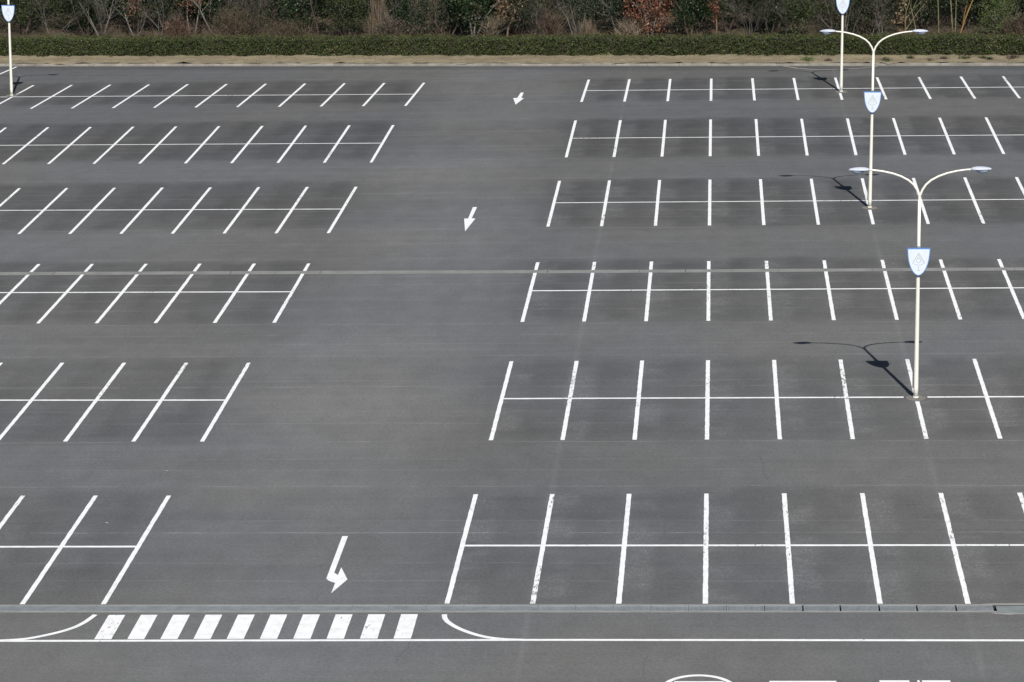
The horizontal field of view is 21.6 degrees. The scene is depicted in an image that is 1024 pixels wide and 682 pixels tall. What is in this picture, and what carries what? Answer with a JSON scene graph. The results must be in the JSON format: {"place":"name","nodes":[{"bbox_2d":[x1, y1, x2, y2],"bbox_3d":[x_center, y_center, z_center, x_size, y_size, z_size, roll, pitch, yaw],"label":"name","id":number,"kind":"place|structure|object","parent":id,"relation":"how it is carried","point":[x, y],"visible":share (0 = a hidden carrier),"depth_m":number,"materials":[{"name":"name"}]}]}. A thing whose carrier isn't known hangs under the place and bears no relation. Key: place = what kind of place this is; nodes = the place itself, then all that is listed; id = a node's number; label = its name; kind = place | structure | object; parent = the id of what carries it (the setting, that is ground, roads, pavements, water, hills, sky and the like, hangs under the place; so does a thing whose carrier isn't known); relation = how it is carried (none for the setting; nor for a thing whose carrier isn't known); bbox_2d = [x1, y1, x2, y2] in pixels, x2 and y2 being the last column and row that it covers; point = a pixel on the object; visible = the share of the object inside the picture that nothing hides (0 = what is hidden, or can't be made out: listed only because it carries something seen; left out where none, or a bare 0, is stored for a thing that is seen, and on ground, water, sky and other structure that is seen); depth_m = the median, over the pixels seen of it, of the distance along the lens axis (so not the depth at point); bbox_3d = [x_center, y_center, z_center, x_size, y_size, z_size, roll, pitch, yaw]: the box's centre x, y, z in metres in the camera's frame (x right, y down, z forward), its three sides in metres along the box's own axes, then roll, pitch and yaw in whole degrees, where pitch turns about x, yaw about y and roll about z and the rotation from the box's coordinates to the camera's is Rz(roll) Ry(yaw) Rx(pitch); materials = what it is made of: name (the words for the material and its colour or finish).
{"place":"outdoors","nodes":[
{"label":"outdoors","id":0,"kind":"place"},
{"bbox_2d":[0,0,1022,38],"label":"hillside","id":1,"kind":"structure","parent":0,"point":[53,25],"depth_m":180.63,"materials":[{"name":"plant"}]},
{"bbox_2d":[0,0,55,34],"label":"evergreen shrub","id":2,"kind":"object","parent":1,"relation":"on","point":[20,19],"visible":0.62,"depth_m":184.10,"materials":[{"name":"green plant"}]},
{"bbox_2d":[21,0,94,34],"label":"bare shrub","id":3,"kind":"object","parent":1,"relation":"on","point":[70,21],"visible":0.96,"depth_m":181.53,"materials":[{"name":"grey plant"}]},
{"bbox_2d":[44,0,107,32],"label":"evergreen shrub","id":4,"kind":"object","parent":1,"relation":"on","point":[62,9],"visible":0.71,"depth_m":183.69,"materials":[{"name":"green plant"}]},
{"bbox_2d":[58,0,109,35],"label":"evergreen shrub","id":5,"kind":"object","parent":1,"relation":"on","point":[87,22],"visible":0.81,"depth_m":182.60,"materials":[{"name":"green plant"}]},
{"bbox_2d":[78,0,133,37],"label":"bare tree","id":6,"kind":"object","parent":1,"relation":"on","point":[93,26],"visible":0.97,"depth_m":181.32,"materials":[{"name":"grey plant"}]},
{"bbox_2d":[80,0,131,20],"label":"background tree","id":7,"kind":"object","parent":1,"relation":"on","point":[107,6],"visible":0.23,"depth_m":186.54,"materials":[{"name":"green plant"}]},
{"bbox_2d":[108,0,148,36],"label":"oak sapling","id":8,"kind":"object","parent":1,"relation":"on","point":[132,7],"visible":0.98,"depth_m":181.58,"materials":[{"name":"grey plant"}]},
{"bbox_2d":[102,0,156,32],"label":"evergreen shrub","id":9,"kind":"object","parent":1,"relation":"on","point":[133,23],"visible":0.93,"depth_m":182.88,"materials":[{"name":"green plant"}]},
{"bbox_2d":[119,0,186,34],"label":"bare tree","id":10,"kind":"object","parent":1,"relation":"on","point":[162,8],"visible":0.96,"depth_m":181.04,"materials":[{"name":"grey plant"}]},
{"bbox_2d":[139,0,196,32],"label":"evergreen shrub","id":11,"kind":"object","parent":1,"relation":"on","point":[167,9],"visible":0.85,"depth_m":182.37,"materials":[{"name":"green plant"}]},
{"bbox_2d":[155,7,198,38],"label":"dry shrub","id":12,"kind":"object","parent":1,"relation":"on","point":[168,29],"visible":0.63,"depth_m":179.17,"materials":[{"name":"brown plant"}]},
{"bbox_2d":[171,0,211,33],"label":"oak sapling","id":13,"kind":"object","parent":1,"relation":"on","point":[198,14],"visible":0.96,"depth_m":180.83,"materials":[{"name":"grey plant"}]},
{"bbox_2d":[167,0,225,20],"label":"background tree","id":14,"kind":"object","parent":1,"relation":"on","point":[193,14],"visible":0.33,"depth_m":185.56,"materials":[{"name":"grey plant"}]},
{"bbox_2d":[162,0,239,29],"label":"evergreen shrub","id":15,"kind":"object","parent":1,"relation":"on","point":[210,9],"visible":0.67,"depth_m":182.72,"materials":[{"name":"green plant"}]},
{"bbox_2d":[203,4,270,37],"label":"dry shrub","id":16,"kind":"object","parent":1,"relation":"on","point":[232,28],"visible":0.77,"depth_m":178.79,"materials":[{"name":"brown plant"}]},
{"bbox_2d":[200,0,288,37],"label":"twiggy shrub","id":17,"kind":"object","parent":1,"relation":"on","point":[255,2],"visible":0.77,"depth_m":179.73,"materials":[{"name":"brown plant"}]},
{"bbox_2d":[229,0,294,27],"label":"evergreen shrub","id":18,"kind":"object","parent":1,"relation":"on","point":[273,3],"visible":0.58,"depth_m":182.32,"materials":[{"name":"green plant"}]},
{"bbox_2d":[251,11,322,38],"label":"dry shrub","id":19,"kind":"object","parent":1,"relation":"on","point":[279,30],"visible":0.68,"depth_m":177.93,"materials":[{"name":"brown plant"}]},
{"bbox_2d":[275,0,331,35],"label":"evergreen shrub","id":20,"kind":"object","parent":1,"relation":"on","point":[293,11],"visible":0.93,"depth_m":179.46,"materials":[{"name":"green plant"}]},
{"bbox_2d":[317,0,371,35],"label":"evergreen shrub","id":21,"kind":"object","parent":1,"relation":"on","point":[340,17],"visible":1,"depth_m":178.42,"materials":[{"name":"green plant"}]},
{"bbox_2d":[364,0,397,33],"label":"dead vine","id":22,"kind":"object","parent":1,"relation":"on","point":[374,15],"visible":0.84,"depth_m":177.56,"materials":[{"name":"brown plant"}]},
{"bbox_2d":[362,4,415,36],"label":"dry shrub","id":23,"kind":"object","parent":1,"relation":"on","point":[391,30],"visible":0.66,"depth_m":176.50,"materials":[{"name":"brown plant"}]},
{"bbox_2d":[385,0,414,32],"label":"conifer","id":24,"kind":"object","parent":1,"relation":"on","point":[397,7],"visible":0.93,"depth_m":177.76,"materials":[{"name":"green plant"}]},
{"bbox_2d":[389,0,453,36],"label":"evergreen shrub","id":25,"kind":"object","parent":1,"relation":"on","point":[421,14],"visible":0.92,"depth_m":177.45,"materials":[{"name":"green plant"}]},
{"bbox_2d":[409,0,447,36],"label":"dead vine","id":26,"kind":"object","parent":1,"relation":"on","point":[432,17],"visible":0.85,"depth_m":178.18,"materials":[{"name":"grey plant"}]},
{"bbox_2d":[409,0,461,35],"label":"bare tree","id":27,"kind":"object","parent":1,"relation":"on","point":[436,16],"visible":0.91,"depth_m":177.25,"materials":[{"name":"brown plant"}]},
{"bbox_2d":[431,0,481,33],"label":"evergreen shrub","id":28,"kind":"object","parent":1,"relation":"on","point":[450,26],"visible":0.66,"depth_m":178.53,"materials":[{"name":"green plant"}]},
{"bbox_2d":[442,0,505,37],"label":"evergreen tree","id":29,"kind":"object","parent":1,"relation":"on","point":[487,7],"visible":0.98,"depth_m":176.68,"materials":[{"name":"green plant"}]},
{"bbox_2d":[477,12,508,37],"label":"dry shrub","id":30,"kind":"object","parent":1,"relation":"on","point":[493,28],"visible":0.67,"depth_m":175.44,"materials":[{"name":"brown plant"}]},
{"bbox_2d":[2,15,988,37],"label":"dead leaves","id":31,"kind":"object","parent":1,"relation":"on","point":[378,33],"visible":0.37,"depth_m":176.88,"materials":[{"name":"brown plant"}]},
{"bbox_2d":[480,0,539,35],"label":"evergreen shrub","id":32,"kind":"object","parent":1,"relation":"on","point":[517,16],"visible":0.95,"depth_m":176.65,"materials":[{"name":"green plant"}]},
{"bbox_2d":[493,0,527,35],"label":"dead tree","id":33,"kind":"object","parent":1,"relation":"on","point":[504,11],"visible":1,"depth_m":175.99,"materials":[{"name":"brown plant"}]},
{"bbox_2d":[1,15,1020,38],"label":"dry undergrowth","id":34,"kind":"object","parent":1,"relation":"on","point":[946,29],"visible":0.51,"depth_m":176.67,"materials":[{"name":"brown plant"}]},
{"bbox_2d":[505,0,567,36],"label":"twiggy shrub","id":35,"kind":"object","parent":1,"relation":"on","point":[539,5],"visible":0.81,"depth_m":176.78,"materials":[{"name":"brown plant"}]},
{"bbox_2d":[515,0,573,27],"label":"evergreen shrub","id":36,"kind":"object","parent":1,"relation":"on","point":[545,8],"visible":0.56,"depth_m":177.85,"materials":[{"name":"green plant"}]},
{"bbox_2d":[526,3,578,36],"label":"dry shrub","id":37,"kind":"object","parent":1,"relation":"on","point":[551,23],"visible":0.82,"depth_m":174.99,"materials":[{"name":"brown plant"}]},
{"bbox_2d":[548,0,589,34],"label":"bare tree","id":38,"kind":"object","parent":1,"relation":"on","point":[569,13],"visible":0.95,"depth_m":175.61,"materials":[{"name":"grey plant"}]},
{"bbox_2d":[553,0,616,30],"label":"evergreen shrub","id":39,"kind":"object","parent":1,"relation":"on","point":[589,14],"visible":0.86,"depth_m":176.16,"materials":[{"name":"green plant"}]},
{"bbox_2d":[570,15,604,36],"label":"dry grass","id":40,"kind":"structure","parent":1,"relation":"on","point":[587,28],"depth_m":174.00,"materials":[{"name":"grey plant"}]},
{"bbox_2d":[577,0,644,35],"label":"evergreen shrub","id":41,"kind":"object","parent":1,"relation":"on","point":[613,10],"visible":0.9,"depth_m":174.98,"materials":[{"name":"green plant"}]},
{"bbox_2d":[609,13,643,37],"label":"dry grass","id":42,"kind":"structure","parent":1,"relation":"on","point":[624,29],"depth_m":173.29,"materials":[{"name":"grey plant"}]},
{"bbox_2d":[615,0,675,36],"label":"oak tree","id":43,"kind":"object","parent":1,"relation":"on","point":[642,7],"visible":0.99,"depth_m":174.19,"materials":[{"name":"brown plant"}]},
{"bbox_2d":[661,0,719,34],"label":"evergreen shrub","id":44,"kind":"object","parent":1,"relation":"on","point":[683,19],"visible":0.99,"depth_m":174.73,"materials":[{"name":"green plant"}]},
{"bbox_2d":[708,0,721,33],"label":"climbing vine","id":45,"kind":"object","parent":1,"relation":"on","point":[714,7],"visible":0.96,"depth_m":173.33,"materials":[{"name":"brown plant"}]},
{"bbox_2d":[700,0,750,32],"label":"evergreen shrub","id":46,"kind":"object","parent":1,"relation":"on","point":[728,11],"visible":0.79,"depth_m":175.30,"materials":[{"name":"green plant"}]},
{"bbox_2d":[722,0,775,34],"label":"bare shrub","id":47,"kind":"object","parent":1,"relation":"on","point":[757,12],"visible":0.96,"depth_m":173.47,"materials":[{"name":"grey plant"}]},
{"bbox_2d":[744,0,790,33],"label":"evergreen shrub","id":48,"kind":"object","parent":1,"relation":"on","point":[775,5],"visible":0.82,"depth_m":173.99,"materials":[{"name":"green plant"}]},
{"bbox_2d":[742,0,800,29],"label":"evergreen shrub","id":49,"kind":"object","parent":1,"relation":"on","point":[775,26],"visible":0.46,"depth_m":175.48,"materials":[{"name":"green plant"}]},
{"bbox_2d":[758,0,808,33],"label":"bare tree","id":50,"kind":"object","parent":1,"relation":"on","point":[782,18],"visible":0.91,"depth_m":172.23,"materials":[{"name":"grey plant"}]},
{"bbox_2d":[765,0,831,34],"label":"evergreen shrub","id":51,"kind":"object","parent":1,"relation":"on","point":[793,14],"visible":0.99,"depth_m":172.47,"materials":[{"name":"green plant"}]},
{"bbox_2d":[804,0,865,27],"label":"evergreen shrub","id":52,"kind":"object","parent":1,"relation":"on","point":[826,10],"visible":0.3,"depth_m":175.34,"materials":[{"name":"green plant"}]},
{"bbox_2d":[802,0,885,36],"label":"twiggy shrub","id":53,"kind":"object","parent":1,"relation":"on","point":[831,8],"visible":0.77,"depth_m":172.73,"materials":[{"name":"brown plant"}]},
{"bbox_2d":[832,0,890,34],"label":"evergreen shrub","id":54,"kind":"object","parent":1,"relation":"on","point":[861,13],"visible":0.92,"depth_m":172.87,"materials":[{"name":"green plant"}]},
{"bbox_2d":[835,0,917,36],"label":"twiggy shrub","id":55,"kind":"object","parent":1,"relation":"on","point":[878,25],"visible":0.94,"depth_m":172.42,"materials":[{"name":"brown plant"}]},
{"bbox_2d":[886,0,927,31],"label":"flowering shrub","id":56,"kind":"object","parent":1,"relation":"on","point":[905,17],"visible":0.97,"depth_m":171.50,"materials":[{"name":"beige plant"}]},
{"bbox_2d":[889,0,959,29],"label":"evergreen shrub","id":57,"kind":"object","parent":1,"relation":"on","point":[931,5],"visible":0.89,"depth_m":173.24,"materials":[{"name":"green plant"}]},
{"bbox_2d":[925,0,966,33],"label":"bamboo clump","id":58,"kind":"object","parent":1,"relation":"on","point":[951,5],"visible":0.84,"depth_m":170.77,"materials":[{"name":"green plant"}]},
{"bbox_2d":[937,0,997,28],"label":"evergreen tree","id":59,"kind":"object","parent":1,"relation":"on","point":[962,11],"visible":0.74,"depth_m":173.17,"materials":[{"name":"green plant"}]},
{"bbox_2d":[948,0,1003,17],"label":"background tree","id":60,"kind":"object","parent":1,"relation":"on","point":[977,11],"visible":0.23,"depth_m":175.38,"materials":[{"name":"grey plant"}]},
{"bbox_2d":[974,0,1023,36],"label":"weeping shrub","id":61,"kind":"object","parent":1,"relation":"on","point":[990,22],"visible":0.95,"depth_m":169.86,"materials":[{"name":"green plant"}]},
{"bbox_2d":[984,7,1023,36],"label":"dry shrub","id":62,"kind":"object","parent":1,"relation":"on","point":[1015,30],"visible":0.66,"depth_m":169.19,"materials":[{"name":"brown plant"}]},
{"bbox_2d":[990,0,1023,21],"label":"evergreen tree","id":63,"kind":"object","parent":1,"relation":"on","point":[1022,5],"visible":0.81,"depth_m":171.27,"materials":[{"name":"green plant"}]},
{"bbox_2d":[0,65,1023,681],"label":"parking lot","id":64,"kind":"structure","parent":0,"point":[524,439],"depth_m":101.36,"materials":[{"name":"grey asphalt"}]},
{"bbox_2d":[1,0,16,96],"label":"street lamp","id":65,"kind":"object","parent":64,"relation":"on","point":[8,9],"visible":1,"depth_m":162.93,"materials":[{"name":"white metal"}]},
{"bbox_2d":[0,267,1023,274],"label":"slot drain","id":66,"kind":"object","parent":64,"relation":"on","point":[487,271],"visible":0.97,"depth_m":116.83,"materials":[{"name":"concrete"}]},
{"bbox_2d":[0,63,1023,65],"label":"kerb","id":67,"kind":"structure","parent":64,"relation":"on","point":[626,64],"depth_m":168.68,"materials":[{"name":"concrete"}]},
{"bbox_2d":[0,604,1023,611],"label":"drain channel","id":68,"kind":"object","parent":64,"relation":"on","point":[993,605],"visible":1,"depth_m":77.49,"materials":[{"name":"concrete"}]},
{"bbox_2d":[0,606,23,610],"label":"grate panel","id":69,"kind":"object","parent":68,"relation":"on","point":[10,608],"visible":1,"depth_m":78.80,"materials":[{"name":"metal"}]},
{"bbox_2d":[21,606,59,610],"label":"grate panel","id":70,"kind":"object","parent":68,"relation":"on","point":[39,608],"visible":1,"depth_m":78.71,"materials":[{"name":"metal"}]},
{"bbox_2d":[57,606,95,610],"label":"grate panel","id":71,"kind":"object","parent":68,"relation":"on","point":[76,608],"visible":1,"depth_m":78.62,"materials":[{"name":"metal"}]},
{"bbox_2d":[94,606,131,610],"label":"grate panel","id":72,"kind":"object","parent":68,"relation":"on","point":[112,608],"visible":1,"depth_m":78.53,"materials":[{"name":"metal"}]},
{"bbox_2d":[130,606,168,610],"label":"grate panel","id":73,"kind":"object","parent":68,"relation":"on","point":[149,608],"visible":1,"depth_m":78.44,"materials":[{"name":"metal"}]},
{"bbox_2d":[167,606,204,610],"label":"grate panel","id":74,"kind":"object","parent":68,"relation":"on","point":[185,608],"visible":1,"depth_m":78.34,"materials":[{"name":"metal"}]},
{"bbox_2d":[203,606,241,610],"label":"grate panel","id":75,"kind":"object","parent":68,"relation":"on","point":[222,608],"visible":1,"depth_m":78.25,"materials":[{"name":"metal"}]},
{"bbox_2d":[240,606,278,610],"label":"grate panel","id":76,"kind":"object","parent":68,"relation":"on","point":[259,608],"visible":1,"depth_m":78.16,"materials":[{"name":"metal"}]},
{"bbox_2d":[351,606,389,610],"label":"grate panel","id":77,"kind":"object","parent":68,"relation":"on","point":[370,608],"visible":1,"depth_m":77.87,"materials":[{"name":"metal"}]},
{"bbox_2d":[388,606,426,610],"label":"grate panel","id":78,"kind":"object","parent":68,"relation":"on","point":[407,608],"visible":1,"depth_m":77.78,"materials":[{"name":"metal"}]},
{"bbox_2d":[425,605,463,610],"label":"grate panel","id":79,"kind":"object","parent":68,"relation":"on","point":[446,608],"visible":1,"depth_m":77.72,"materials":[{"name":"metal"}]},
{"bbox_2d":[463,605,500,610],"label":"grate panel","id":80,"kind":"object","parent":68,"relation":"on","point":[482,608],"visible":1,"depth_m":77.63,"materials":[{"name":"metal"}]},
{"bbox_2d":[500,605,537,610],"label":"grate panel","id":81,"kind":"object","parent":68,"relation":"on","point":[519,607],"visible":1,"depth_m":77.54,"materials":[{"name":"metal"}]},
{"bbox_2d":[538,605,575,610],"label":"grate panel","id":82,"kind":"object","parent":68,"relation":"on","point":[556,607],"visible":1,"depth_m":77.45,"materials":[{"name":"metal"}]},
{"bbox_2d":[575,605,612,610],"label":"grate panel","id":83,"kind":"object","parent":68,"relation":"on","point":[592,608],"visible":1,"depth_m":77.36,"materials":[{"name":"metal"}]},
{"bbox_2d":[613,605,650,610],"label":"grate panel","id":84,"kind":"object","parent":68,"relation":"on","point":[626,608],"visible":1,"depth_m":77.27,"materials":[{"name":"metal"}]},
{"bbox_2d":[651,605,688,610],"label":"grate panel","id":85,"kind":"object","parent":68,"relation":"on","point":[666,608],"visible":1,"depth_m":77.19,"materials":[{"name":"metal"}]},
{"bbox_2d":[689,605,725,610],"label":"grate panel","id":86,"kind":"object","parent":68,"relation":"on","point":[705,608],"visible":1,"depth_m":77.10,"materials":[{"name":"metal"}]},
{"bbox_2d":[727,605,763,610],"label":"grate panel","id":87,"kind":"object","parent":68,"relation":"on","point":[743,608],"visible":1,"depth_m":77.01,"materials":[{"name":"metal"}]},
{"bbox_2d":[765,605,801,610],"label":"grate panel","id":88,"kind":"object","parent":68,"relation":"on","point":[786,608],"visible":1,"depth_m":76.89,"materials":[{"name":"metal"}]},
{"bbox_2d":[804,605,839,610],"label":"grate panel","id":89,"kind":"object","parent":68,"relation":"on","point":[818,608],"visible":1,"depth_m":76.80,"materials":[{"name":"metal"}]},
{"bbox_2d":[841,605,878,610],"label":"grate panel","id":90,"kind":"object","parent":68,"relation":"on","point":[859,607],"visible":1,"depth_m":76.70,"materials":[{"name":"metal"}]},
{"bbox_2d":[880,605,915,610],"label":"grate panel","id":91,"kind":"object","parent":68,"relation":"on","point":[899,607],"visible":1,"depth_m":76.61,"materials":[{"name":"metal"}]},
{"bbox_2d":[917,605,955,610],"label":"grate panel","id":92,"kind":"object","parent":68,"relation":"on","point":[938,607],"visible":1,"depth_m":76.51,"materials":[{"name":"metal"}]},
{"bbox_2d":[956,605,993,610],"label":"grate panel","id":93,"kind":"object","parent":68,"relation":"on","point":[974,607],"visible":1,"depth_m":76.42,"materials":[{"name":"metal"}]},
{"bbox_2d":[996,606,1023,612],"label":"cover plate","id":94,"kind":"object","parent":68,"relation":"on","point":[1009,609],"visible":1,"depth_m":76.19,"materials":[{"name":"metal"}]},
{"bbox_2d":[835,0,849,92],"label":"street lamp","id":95,"kind":"object","parent":64,"relation":"on","point":[842,6],"visible":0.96,"depth_m":155.48,"materials":[{"name":"white metal"}]},
{"bbox_2d":[820,29,927,209],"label":"street lamp","id":96,"kind":"object","parent":64,"relation":"on","point":[872,98],"visible":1,"depth_m":125.15,"materials":[{"name":"white metal"}]},
{"bbox_2d":[849,166,991,400],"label":"street lamp","id":97,"kind":"object","parent":64,"relation":"on","point":[918,258],"visible":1,"depth_m":95.01,"materials":[{"name":"metal"}]},
{"bbox_2d":[0,54,1023,64],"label":"verge","id":98,"kind":"structure","parent":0,"point":[313,59],"depth_m":170.80,"materials":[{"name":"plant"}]},
{"bbox_2d":[0,31,1023,56],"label":"hedge","id":99,"kind":"object","parent":98,"relation":"on","point":[591,44],"visible":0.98,"depth_m":171.93,"materials":[{"name":"green plant"}]},
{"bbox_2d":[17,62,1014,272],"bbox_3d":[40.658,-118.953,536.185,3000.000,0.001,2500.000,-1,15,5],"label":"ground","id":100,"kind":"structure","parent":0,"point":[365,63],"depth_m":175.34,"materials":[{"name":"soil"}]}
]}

